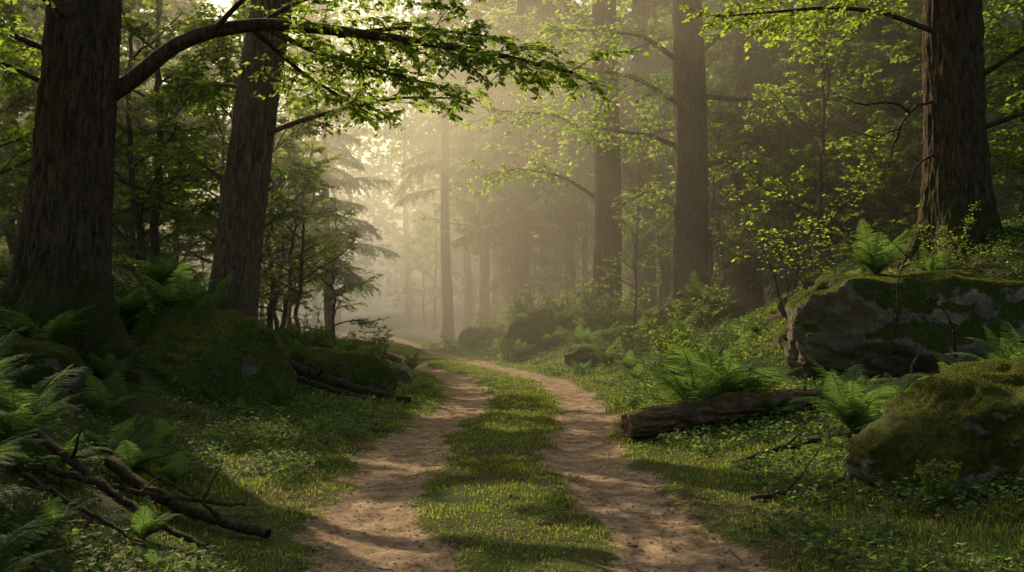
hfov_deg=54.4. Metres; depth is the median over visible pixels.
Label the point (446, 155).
tree
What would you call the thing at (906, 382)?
fern
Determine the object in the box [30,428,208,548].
fallen branch
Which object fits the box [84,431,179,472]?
fern
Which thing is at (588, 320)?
fern
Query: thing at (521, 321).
fern
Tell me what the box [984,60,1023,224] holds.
conifer sapling
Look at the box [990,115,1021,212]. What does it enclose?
young tree
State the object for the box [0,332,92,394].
boulder
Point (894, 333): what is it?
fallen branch
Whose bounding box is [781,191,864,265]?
young tree
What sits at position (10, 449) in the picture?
fern
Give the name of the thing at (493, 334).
boulder
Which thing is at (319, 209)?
young tree
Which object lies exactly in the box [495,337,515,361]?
shrub
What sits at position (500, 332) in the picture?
shrub
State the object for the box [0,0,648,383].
tree
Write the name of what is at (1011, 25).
tree
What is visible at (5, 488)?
fern
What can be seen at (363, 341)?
boulder
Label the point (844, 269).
fern
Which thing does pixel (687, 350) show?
fern
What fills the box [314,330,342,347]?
fern
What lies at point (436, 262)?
young tree
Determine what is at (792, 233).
shrub
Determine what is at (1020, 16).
tree
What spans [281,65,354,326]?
tree
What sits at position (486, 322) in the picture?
shrub
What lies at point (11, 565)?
fern
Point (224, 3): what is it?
sky
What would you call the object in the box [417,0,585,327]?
tree
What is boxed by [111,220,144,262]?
young tree
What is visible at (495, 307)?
tree
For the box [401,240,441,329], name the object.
young tree
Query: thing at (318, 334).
fern
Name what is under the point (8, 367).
fern
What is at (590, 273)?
young tree
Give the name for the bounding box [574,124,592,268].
tree
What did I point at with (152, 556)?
fern
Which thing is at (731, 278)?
conifer sapling
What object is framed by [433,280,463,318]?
young tree
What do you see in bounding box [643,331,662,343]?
fern
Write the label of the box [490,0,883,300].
tree
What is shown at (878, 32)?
young tree
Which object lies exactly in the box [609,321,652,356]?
shrub
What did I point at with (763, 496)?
fallen branch
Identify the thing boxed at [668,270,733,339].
shrub
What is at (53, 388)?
fern
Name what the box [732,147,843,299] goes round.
young tree
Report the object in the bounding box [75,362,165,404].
fern
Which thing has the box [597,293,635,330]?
shrub
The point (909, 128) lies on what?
young tree
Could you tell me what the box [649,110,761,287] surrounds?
young tree
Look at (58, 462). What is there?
fern
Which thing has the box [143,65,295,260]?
young tree
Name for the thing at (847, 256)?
tree
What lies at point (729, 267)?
young tree
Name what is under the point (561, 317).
fern
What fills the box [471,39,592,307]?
tree
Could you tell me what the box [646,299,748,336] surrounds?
bush
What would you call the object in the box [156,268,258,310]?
fern
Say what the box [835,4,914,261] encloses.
tree
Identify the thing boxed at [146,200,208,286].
young tree
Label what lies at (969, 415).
boulder
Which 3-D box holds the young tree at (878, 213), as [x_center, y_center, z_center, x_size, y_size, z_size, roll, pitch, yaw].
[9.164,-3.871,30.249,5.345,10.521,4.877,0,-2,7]
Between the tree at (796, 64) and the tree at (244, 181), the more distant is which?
the tree at (796, 64)
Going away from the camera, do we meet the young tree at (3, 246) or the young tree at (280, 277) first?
the young tree at (280, 277)
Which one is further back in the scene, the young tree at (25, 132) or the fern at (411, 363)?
the fern at (411, 363)
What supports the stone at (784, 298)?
on the ground at (470, 400)
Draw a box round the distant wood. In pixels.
[2,0,1022,315]
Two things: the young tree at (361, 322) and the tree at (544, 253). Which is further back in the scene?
the tree at (544, 253)
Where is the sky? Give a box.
[2,0,1022,314]
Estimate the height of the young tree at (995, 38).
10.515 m
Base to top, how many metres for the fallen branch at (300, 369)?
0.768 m
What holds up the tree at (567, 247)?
on the ground at (470, 400)
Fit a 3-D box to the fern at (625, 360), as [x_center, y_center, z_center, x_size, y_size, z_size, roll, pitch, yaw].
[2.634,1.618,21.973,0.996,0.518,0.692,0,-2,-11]
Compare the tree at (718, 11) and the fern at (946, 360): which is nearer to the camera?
the fern at (946, 360)
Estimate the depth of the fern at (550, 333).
29.77 m
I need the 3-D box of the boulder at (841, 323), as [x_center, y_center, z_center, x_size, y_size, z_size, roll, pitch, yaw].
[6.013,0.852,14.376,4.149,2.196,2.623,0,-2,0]
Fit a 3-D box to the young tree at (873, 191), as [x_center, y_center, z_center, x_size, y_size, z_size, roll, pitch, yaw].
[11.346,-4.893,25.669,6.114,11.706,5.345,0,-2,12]
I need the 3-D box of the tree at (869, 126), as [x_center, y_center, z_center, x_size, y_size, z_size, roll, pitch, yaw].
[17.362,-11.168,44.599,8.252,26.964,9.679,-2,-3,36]
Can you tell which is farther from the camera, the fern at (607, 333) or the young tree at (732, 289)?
the young tree at (732, 289)
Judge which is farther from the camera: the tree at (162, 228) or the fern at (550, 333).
the tree at (162, 228)
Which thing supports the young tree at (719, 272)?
on the ground at (470, 400)
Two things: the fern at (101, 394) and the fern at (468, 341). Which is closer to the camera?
the fern at (101, 394)
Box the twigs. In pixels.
[48,345,964,571]
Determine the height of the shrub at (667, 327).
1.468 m
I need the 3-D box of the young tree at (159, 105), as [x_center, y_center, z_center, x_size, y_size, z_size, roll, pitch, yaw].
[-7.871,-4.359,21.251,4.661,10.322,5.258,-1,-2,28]
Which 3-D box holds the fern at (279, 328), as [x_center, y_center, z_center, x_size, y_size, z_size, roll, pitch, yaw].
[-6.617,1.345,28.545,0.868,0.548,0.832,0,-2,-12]
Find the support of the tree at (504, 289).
on the ground at (470, 400)
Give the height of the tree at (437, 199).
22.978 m
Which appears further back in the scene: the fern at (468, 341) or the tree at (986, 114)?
the tree at (986, 114)
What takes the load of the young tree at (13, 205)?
on the ground at (470, 400)
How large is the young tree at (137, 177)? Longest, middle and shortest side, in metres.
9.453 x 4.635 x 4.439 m
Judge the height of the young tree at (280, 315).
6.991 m
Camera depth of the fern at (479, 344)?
36.93 m
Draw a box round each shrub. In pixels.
[0,204,21,251]
[278,295,333,347]
[341,325,392,356]
[342,331,394,360]
[472,311,507,331]
[491,320,510,344]
[493,281,545,326]
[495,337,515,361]
[510,289,562,313]
[535,265,596,324]
[539,287,583,319]
[573,278,611,316]
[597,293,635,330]
[607,286,651,322]
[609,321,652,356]
[639,294,688,345]
[649,326,705,375]
[664,298,711,333]
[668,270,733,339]
[695,342,745,374]
[702,153,869,323]
[745,184,877,289]
[905,201,985,267]
[909,361,926,372]
[913,458,961,503]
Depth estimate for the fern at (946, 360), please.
10.81 m
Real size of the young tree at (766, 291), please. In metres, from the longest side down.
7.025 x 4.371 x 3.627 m
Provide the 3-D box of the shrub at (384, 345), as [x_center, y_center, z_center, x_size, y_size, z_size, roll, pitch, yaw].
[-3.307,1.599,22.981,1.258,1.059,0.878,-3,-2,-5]
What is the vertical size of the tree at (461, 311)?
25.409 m
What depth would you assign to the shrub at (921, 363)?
13.40 m
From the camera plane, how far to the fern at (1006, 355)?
11.83 m
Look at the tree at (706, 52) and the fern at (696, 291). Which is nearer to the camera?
the fern at (696, 291)
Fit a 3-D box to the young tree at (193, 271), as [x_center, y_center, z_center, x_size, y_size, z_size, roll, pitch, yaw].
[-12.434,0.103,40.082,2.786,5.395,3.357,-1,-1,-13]
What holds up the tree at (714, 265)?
on the ground at (470, 400)
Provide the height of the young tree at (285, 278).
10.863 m
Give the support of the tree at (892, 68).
on the ground at (470, 400)
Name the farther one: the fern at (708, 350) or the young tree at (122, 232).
the young tree at (122, 232)
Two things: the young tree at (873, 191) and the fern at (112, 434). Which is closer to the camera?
the fern at (112, 434)
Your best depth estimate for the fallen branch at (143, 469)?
7.47 m
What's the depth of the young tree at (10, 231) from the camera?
28.88 m
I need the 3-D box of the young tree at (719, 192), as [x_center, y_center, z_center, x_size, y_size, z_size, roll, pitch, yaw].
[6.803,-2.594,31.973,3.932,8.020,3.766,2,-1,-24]
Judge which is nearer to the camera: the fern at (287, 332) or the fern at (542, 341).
the fern at (287, 332)
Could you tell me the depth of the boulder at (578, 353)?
24.55 m
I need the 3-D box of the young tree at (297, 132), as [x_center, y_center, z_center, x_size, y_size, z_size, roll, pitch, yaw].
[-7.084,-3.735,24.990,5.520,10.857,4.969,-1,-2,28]
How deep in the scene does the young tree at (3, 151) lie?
26.60 m
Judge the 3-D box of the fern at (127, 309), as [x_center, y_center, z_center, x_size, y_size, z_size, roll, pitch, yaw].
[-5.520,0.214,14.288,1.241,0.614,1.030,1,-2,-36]
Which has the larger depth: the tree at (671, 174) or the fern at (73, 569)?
the tree at (671, 174)
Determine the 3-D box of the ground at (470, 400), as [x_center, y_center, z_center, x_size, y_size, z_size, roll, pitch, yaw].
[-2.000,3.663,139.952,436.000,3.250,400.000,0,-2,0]
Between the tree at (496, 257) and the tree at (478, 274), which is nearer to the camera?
the tree at (496, 257)
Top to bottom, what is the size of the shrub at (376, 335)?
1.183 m
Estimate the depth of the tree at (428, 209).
113.38 m
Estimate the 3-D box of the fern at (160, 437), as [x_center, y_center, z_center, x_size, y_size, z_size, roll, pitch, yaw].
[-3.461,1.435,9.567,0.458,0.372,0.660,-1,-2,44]
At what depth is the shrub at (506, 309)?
38.01 m
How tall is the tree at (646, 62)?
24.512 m
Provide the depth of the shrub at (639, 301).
29.61 m
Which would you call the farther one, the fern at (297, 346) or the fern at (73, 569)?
the fern at (297, 346)
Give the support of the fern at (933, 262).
on the ground at (470, 400)
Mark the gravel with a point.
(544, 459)
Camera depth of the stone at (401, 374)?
20.58 m
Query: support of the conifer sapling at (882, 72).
on the ground at (470, 400)
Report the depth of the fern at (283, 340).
21.61 m
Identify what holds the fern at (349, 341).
on the ground at (470, 400)
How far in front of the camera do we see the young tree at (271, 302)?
31.17 m
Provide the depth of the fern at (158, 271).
17.07 m
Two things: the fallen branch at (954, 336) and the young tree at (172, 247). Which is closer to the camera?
the fallen branch at (954, 336)
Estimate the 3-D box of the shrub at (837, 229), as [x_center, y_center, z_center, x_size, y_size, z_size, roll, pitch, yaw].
[5.733,-0.814,18.495,2.672,2.107,1.742,0,-2,-8]
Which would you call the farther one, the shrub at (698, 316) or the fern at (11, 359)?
the shrub at (698, 316)
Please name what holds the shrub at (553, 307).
on the ground at (470, 400)
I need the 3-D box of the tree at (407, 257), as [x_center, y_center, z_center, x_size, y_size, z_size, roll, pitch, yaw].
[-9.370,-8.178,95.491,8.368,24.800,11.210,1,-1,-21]
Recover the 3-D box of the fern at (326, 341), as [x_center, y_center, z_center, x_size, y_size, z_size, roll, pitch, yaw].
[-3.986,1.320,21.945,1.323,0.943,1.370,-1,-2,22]
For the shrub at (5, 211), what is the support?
on the ground at (470, 400)
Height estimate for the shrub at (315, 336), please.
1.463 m
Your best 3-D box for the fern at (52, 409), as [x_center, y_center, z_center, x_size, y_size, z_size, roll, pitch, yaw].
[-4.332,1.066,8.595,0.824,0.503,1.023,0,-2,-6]
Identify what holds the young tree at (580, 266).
on the ground at (470, 400)
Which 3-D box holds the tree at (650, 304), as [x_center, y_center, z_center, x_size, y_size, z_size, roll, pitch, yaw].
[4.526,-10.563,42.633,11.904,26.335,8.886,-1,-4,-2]
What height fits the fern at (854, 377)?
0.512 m
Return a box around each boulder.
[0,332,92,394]
[127,300,297,405]
[289,347,397,393]
[348,340,375,351]
[458,327,499,343]
[501,309,569,358]
[555,324,601,344]
[564,344,616,366]
[775,269,1023,378]
[842,356,1023,497]
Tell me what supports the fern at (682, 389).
on the ground at (470, 400)
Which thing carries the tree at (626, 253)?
on the ground at (470, 400)
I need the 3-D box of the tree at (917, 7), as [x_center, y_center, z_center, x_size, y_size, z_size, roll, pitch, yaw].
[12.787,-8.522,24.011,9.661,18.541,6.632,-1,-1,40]
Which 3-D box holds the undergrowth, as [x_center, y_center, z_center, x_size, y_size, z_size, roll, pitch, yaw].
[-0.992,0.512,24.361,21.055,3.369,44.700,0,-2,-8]
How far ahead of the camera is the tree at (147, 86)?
52.70 m
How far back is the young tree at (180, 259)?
59.73 m
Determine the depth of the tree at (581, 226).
89.87 m
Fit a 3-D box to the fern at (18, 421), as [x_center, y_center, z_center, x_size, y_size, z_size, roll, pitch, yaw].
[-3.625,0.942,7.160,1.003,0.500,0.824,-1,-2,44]
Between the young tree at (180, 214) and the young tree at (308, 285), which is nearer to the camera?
the young tree at (180, 214)
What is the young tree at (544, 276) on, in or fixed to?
on the ground at (470, 400)
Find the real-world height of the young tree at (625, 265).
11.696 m
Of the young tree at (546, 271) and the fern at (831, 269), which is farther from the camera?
the young tree at (546, 271)
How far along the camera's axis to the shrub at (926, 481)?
7.22 m
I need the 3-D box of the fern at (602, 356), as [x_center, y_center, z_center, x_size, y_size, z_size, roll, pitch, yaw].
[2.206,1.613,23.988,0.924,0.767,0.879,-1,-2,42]
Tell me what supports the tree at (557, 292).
on the ground at (470, 400)
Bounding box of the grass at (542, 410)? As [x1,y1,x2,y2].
[0,242,1023,571]
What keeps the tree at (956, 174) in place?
on the ground at (470, 400)
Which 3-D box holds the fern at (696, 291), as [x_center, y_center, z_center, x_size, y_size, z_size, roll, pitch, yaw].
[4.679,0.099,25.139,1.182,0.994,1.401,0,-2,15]
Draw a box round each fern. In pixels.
[0,303,97,342]
[0,325,34,388]
[0,331,59,391]
[0,364,86,432]
[0,389,81,450]
[0,428,54,473]
[0,433,42,500]
[0,487,103,549]
[0,516,59,571]
[13,429,112,477]
[19,393,74,422]
[29,551,86,571]
[57,413,164,458]
[64,363,159,419]
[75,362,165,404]
[76,343,148,380]
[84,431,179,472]
[101,496,180,537]
[115,280,174,321]
[117,250,215,287]
[122,260,234,309]
[124,539,182,571]
[134,418,192,452]
[146,443,218,482]
[151,479,183,495]
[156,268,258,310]
[197,297,221,307]
[273,322,308,337]
[273,325,285,331]
[279,331,314,346]
[284,335,310,349]
[305,328,331,343]
[307,326,372,349]
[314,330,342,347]
[334,331,366,349]
[393,351,429,370]
[442,334,456,342]
[453,326,489,348]
[472,337,491,347]
[500,333,537,358]
[501,302,540,326]
[522,330,559,348]
[539,330,561,345]
[540,302,588,326]
[551,324,584,342]
[557,321,606,343]
[573,358,591,369]
[576,309,609,326]
[586,340,623,363]
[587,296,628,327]
[594,323,617,338]
[608,348,649,367]
[611,323,647,344]
[613,361,651,379]
[619,302,637,319]
[621,313,648,329]
[627,330,784,406]
[641,318,794,394]
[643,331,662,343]
[646,313,702,342]
[662,339,706,361]
[675,270,721,301]
[691,354,802,391]
[706,288,746,306]
[743,314,769,332]
[754,389,801,419]
[781,354,904,430]
[801,268,866,282]
[809,262,861,278]
[811,369,900,410]
[811,425,849,447]
[815,260,849,272]
[829,219,912,273]
[837,372,928,407]
[901,245,954,270]
[907,351,999,376]
[947,320,1023,360]
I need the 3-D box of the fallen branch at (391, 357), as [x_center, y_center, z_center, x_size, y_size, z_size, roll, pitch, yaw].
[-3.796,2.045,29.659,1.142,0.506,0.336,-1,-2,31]
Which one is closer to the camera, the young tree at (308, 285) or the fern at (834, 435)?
the fern at (834, 435)
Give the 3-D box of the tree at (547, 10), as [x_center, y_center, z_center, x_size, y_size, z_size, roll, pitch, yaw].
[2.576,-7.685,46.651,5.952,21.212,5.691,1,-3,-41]
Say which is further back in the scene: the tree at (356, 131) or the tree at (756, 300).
the tree at (356, 131)
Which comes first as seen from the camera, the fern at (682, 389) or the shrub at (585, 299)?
the fern at (682, 389)
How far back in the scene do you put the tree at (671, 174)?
49.70 m
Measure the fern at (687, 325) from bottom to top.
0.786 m
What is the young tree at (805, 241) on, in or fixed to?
on the ground at (470, 400)
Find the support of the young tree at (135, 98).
on the ground at (470, 400)
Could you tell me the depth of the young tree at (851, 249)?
42.84 m
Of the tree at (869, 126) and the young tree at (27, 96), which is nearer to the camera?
the young tree at (27, 96)
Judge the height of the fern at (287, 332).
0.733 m
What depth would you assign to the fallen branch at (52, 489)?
5.97 m
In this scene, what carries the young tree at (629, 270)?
on the ground at (470, 400)
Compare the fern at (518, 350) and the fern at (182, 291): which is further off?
the fern at (518, 350)
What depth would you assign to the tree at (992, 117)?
45.20 m
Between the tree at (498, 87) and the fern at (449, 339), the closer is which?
the fern at (449, 339)
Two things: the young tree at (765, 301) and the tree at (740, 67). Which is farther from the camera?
the young tree at (765, 301)
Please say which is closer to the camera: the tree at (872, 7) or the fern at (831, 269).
the fern at (831, 269)
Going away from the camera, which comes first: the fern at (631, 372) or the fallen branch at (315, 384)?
the fallen branch at (315, 384)
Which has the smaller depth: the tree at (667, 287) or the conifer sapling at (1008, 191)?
the conifer sapling at (1008, 191)
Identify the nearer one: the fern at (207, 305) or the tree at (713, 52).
the fern at (207, 305)
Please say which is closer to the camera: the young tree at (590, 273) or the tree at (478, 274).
the young tree at (590, 273)
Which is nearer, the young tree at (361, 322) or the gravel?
the gravel
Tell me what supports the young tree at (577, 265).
on the ground at (470, 400)
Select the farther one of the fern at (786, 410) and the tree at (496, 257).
the tree at (496, 257)
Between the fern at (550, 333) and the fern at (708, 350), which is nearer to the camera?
the fern at (708, 350)
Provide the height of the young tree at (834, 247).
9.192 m
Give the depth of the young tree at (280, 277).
32.95 m
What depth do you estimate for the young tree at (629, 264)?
64.41 m
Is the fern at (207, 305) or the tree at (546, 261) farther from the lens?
the tree at (546, 261)
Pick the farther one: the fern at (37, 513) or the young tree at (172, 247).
the young tree at (172, 247)
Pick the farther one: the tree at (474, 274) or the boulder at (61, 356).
the tree at (474, 274)
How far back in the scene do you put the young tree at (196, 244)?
38.10 m
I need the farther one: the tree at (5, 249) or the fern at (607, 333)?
the tree at (5, 249)
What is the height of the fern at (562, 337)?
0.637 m
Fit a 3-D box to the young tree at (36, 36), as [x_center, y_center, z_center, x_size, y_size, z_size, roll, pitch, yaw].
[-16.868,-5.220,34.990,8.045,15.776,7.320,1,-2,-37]
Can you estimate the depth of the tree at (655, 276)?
49.89 m
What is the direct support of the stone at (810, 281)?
on the ground at (470, 400)
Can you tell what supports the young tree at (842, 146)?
on the ground at (470, 400)
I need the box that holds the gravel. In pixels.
[297,383,751,571]
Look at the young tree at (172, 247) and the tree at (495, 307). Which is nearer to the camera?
the young tree at (172, 247)
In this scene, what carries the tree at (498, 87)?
on the ground at (470, 400)
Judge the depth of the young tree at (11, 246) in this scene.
29.40 m
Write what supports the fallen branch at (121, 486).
on the ground at (470, 400)
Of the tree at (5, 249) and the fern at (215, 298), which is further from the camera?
the tree at (5, 249)
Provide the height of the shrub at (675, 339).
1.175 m
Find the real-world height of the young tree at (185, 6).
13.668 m
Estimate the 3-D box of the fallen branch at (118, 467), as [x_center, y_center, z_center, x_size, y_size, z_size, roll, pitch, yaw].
[-2.306,1.436,6.737,1.486,0.453,0.329,-1,-2,27]
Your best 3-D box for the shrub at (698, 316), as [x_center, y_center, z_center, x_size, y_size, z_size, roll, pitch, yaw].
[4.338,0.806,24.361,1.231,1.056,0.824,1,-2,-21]
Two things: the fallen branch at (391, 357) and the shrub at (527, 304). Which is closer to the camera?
the fallen branch at (391, 357)
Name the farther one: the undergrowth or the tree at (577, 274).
the tree at (577, 274)
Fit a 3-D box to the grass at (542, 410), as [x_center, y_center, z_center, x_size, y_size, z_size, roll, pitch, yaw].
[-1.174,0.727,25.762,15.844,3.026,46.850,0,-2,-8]
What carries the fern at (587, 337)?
on the ground at (470, 400)
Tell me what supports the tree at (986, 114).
on the ground at (470, 400)
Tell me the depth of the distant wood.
138.87 m
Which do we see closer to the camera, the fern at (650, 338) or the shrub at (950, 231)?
the shrub at (950, 231)
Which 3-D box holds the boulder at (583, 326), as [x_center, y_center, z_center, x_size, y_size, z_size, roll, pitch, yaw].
[2.342,1.908,29.906,2.269,1.559,1.299,0,-2,0]
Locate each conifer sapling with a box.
[710,13,846,296]
[816,13,922,243]
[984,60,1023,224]
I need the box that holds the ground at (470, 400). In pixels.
[0,224,1023,571]
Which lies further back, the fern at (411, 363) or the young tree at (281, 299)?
the young tree at (281, 299)
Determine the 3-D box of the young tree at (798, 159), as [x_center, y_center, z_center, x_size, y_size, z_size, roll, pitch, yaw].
[9.749,-3.364,29.593,4.733,9.273,4.256,0,-2,-12]
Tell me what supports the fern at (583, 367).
on the ground at (470, 400)
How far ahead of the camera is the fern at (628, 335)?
25.34 m
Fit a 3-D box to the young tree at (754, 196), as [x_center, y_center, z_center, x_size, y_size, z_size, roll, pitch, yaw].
[10.030,-3.860,34.958,5.086,10.990,5.609,1,-2,-19]
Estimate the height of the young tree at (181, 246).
12.617 m
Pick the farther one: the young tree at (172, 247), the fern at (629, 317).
the young tree at (172, 247)
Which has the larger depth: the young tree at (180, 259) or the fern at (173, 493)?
the young tree at (180, 259)
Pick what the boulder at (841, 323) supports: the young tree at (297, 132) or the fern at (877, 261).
the fern at (877, 261)
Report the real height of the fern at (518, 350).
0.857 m
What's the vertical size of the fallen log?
1.006 m
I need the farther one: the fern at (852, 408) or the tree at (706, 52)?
the tree at (706, 52)
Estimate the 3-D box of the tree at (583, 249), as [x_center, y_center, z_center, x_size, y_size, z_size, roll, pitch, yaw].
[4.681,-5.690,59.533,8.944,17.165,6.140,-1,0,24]
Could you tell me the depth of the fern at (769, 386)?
12.94 m
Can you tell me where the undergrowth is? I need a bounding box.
[0,215,1023,571]
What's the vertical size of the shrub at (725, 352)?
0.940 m
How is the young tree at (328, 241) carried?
on the ground at (470, 400)
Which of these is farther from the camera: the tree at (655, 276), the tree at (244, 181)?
the tree at (655, 276)
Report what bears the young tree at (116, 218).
on the ground at (470, 400)
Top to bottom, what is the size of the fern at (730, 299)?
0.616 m
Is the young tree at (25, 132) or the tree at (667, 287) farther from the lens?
the tree at (667, 287)
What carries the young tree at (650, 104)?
on the ground at (470, 400)
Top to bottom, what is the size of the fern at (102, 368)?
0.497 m
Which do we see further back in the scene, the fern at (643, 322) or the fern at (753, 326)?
the fern at (643, 322)
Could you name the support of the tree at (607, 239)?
on the ground at (470, 400)
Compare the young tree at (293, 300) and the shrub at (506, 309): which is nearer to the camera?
the young tree at (293, 300)
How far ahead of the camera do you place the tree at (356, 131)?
92.01 m
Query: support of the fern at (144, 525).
on the ground at (470, 400)
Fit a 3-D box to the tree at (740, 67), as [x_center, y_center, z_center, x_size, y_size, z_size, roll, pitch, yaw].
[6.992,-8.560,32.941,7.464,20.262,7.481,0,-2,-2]
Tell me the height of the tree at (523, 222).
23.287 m
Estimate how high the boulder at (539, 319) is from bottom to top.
2.119 m
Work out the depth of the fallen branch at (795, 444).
9.63 m
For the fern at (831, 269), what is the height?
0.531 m
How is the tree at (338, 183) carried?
on the ground at (470, 400)
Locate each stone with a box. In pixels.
[391,367,411,382]
[777,292,801,316]
[799,271,829,289]
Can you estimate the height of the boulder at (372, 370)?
1.316 m
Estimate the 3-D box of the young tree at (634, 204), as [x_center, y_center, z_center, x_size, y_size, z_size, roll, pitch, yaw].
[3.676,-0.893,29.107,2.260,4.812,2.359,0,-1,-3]
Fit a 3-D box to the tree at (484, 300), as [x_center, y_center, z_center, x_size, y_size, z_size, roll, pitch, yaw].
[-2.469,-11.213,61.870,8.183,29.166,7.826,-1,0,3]
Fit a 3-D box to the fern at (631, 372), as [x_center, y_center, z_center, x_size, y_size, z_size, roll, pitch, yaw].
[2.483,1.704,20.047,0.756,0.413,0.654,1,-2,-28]
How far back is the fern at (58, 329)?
11.84 m
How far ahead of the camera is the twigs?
7.42 m
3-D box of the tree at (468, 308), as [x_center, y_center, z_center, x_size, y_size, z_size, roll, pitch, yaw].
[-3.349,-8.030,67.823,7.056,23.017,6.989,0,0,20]
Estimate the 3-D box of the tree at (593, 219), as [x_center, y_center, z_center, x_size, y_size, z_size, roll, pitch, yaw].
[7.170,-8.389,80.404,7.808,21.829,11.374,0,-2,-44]
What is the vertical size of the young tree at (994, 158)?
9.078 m
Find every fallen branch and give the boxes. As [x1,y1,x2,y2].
[2,470,165,556]
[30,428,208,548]
[42,455,248,506]
[94,425,193,496]
[104,455,270,538]
[290,359,410,402]
[296,363,386,402]
[369,350,401,362]
[739,425,866,463]
[751,442,844,500]
[886,239,921,358]
[910,294,991,358]
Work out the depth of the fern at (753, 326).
17.95 m
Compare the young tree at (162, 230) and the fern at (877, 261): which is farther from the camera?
the young tree at (162, 230)
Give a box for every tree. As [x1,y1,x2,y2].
[0,0,38,198]
[0,0,40,181]
[0,0,42,197]
[0,0,146,235]
[0,0,216,237]
[0,0,287,265]
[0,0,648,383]
[0,4,170,260]
[0,20,31,261]
[0,39,162,234]
[0,70,40,244]
[0,117,30,261]
[0,236,8,251]
[16,0,265,261]
[18,21,154,229]
[25,47,172,261]
[26,0,229,268]
[111,2,275,266]
[111,191,146,265]
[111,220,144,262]
[112,0,235,269]
[113,19,311,262]
[118,0,493,318]
[121,189,205,280]
[124,8,191,251]
[124,75,175,259]
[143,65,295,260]
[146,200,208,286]
[160,0,344,254]
[160,222,211,289]
[181,233,212,291]
[206,98,331,328]
[206,148,323,319]
[258,140,360,330]
[258,238,310,326]
[259,130,342,329]
[259,147,331,328]
[260,0,399,335]
[260,112,352,326]
[260,134,358,336]
[260,189,342,330]
[266,256,302,320]
[280,195,389,342]
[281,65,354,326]
[306,107,386,327]
[363,83,449,323]
[379,0,510,337]
[397,120,478,316]
[400,194,464,329]
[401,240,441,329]
[408,0,529,327]
[411,4,502,328]
[416,159,477,269]
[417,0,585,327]
[432,117,491,313]
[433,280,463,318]
[434,27,577,266]
[438,0,531,322]
[445,0,593,311]
[449,0,771,321]
[449,1,558,323]
[451,124,492,313]
[452,0,556,330]
[455,198,509,284]
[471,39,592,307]
[473,8,589,309]
[475,196,500,273]
[482,0,662,320]
[482,0,727,310]
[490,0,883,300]
[494,209,560,308]
[500,0,625,246]
[503,18,626,305]
[506,224,560,307]
[527,0,730,309]
[531,48,635,311]
[548,125,589,302]
[574,123,629,256]
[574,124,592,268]
[575,240,592,304]
[576,238,622,301]
[576,245,591,298]
[577,60,631,246]
[584,0,720,308]
[589,4,734,282]
[590,205,660,282]
[591,208,661,309]
[593,95,716,310]
[596,175,670,324]
[619,5,709,305]
[622,0,840,310]
[622,214,672,274]
[630,3,802,298]
[646,1,802,309]
[649,0,733,235]
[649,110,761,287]
[656,78,789,295]
[667,1,866,274]
[679,0,1023,268]
[705,4,770,198]
[708,198,735,298]
[709,151,806,298]
[709,190,776,270]
[713,34,774,197]
[713,259,774,307]
[720,0,903,270]
[721,32,846,290]
[722,0,910,270]
[724,1,915,271]
[728,203,779,305]
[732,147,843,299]
[743,0,1021,245]
[749,37,919,270]
[754,2,1021,220]
[764,153,840,282]
[764,255,776,296]
[765,190,852,268]
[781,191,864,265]
[785,2,1000,245]
[791,0,1017,248]
[797,5,857,257]
[804,4,912,207]
[833,0,1023,223]
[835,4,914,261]
[835,112,916,246]
[836,0,1023,205]
[836,240,869,265]
[849,0,1023,197]
[855,76,1023,242]
[909,0,1023,221]
[982,0,1023,177]
[985,1,1023,214]
[986,17,1023,198]
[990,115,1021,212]
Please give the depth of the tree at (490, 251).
97.61 m
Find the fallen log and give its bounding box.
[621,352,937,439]
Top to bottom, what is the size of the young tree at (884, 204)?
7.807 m
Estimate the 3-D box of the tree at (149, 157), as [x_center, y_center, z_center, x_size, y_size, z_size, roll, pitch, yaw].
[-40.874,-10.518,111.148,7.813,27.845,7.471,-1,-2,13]
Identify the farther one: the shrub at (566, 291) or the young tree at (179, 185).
the shrub at (566, 291)
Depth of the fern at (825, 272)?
16.46 m
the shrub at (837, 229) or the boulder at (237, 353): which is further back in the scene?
the shrub at (837, 229)
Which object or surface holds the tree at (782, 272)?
on the ground at (470, 400)
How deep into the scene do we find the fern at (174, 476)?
7.93 m
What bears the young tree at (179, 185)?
on the ground at (470, 400)

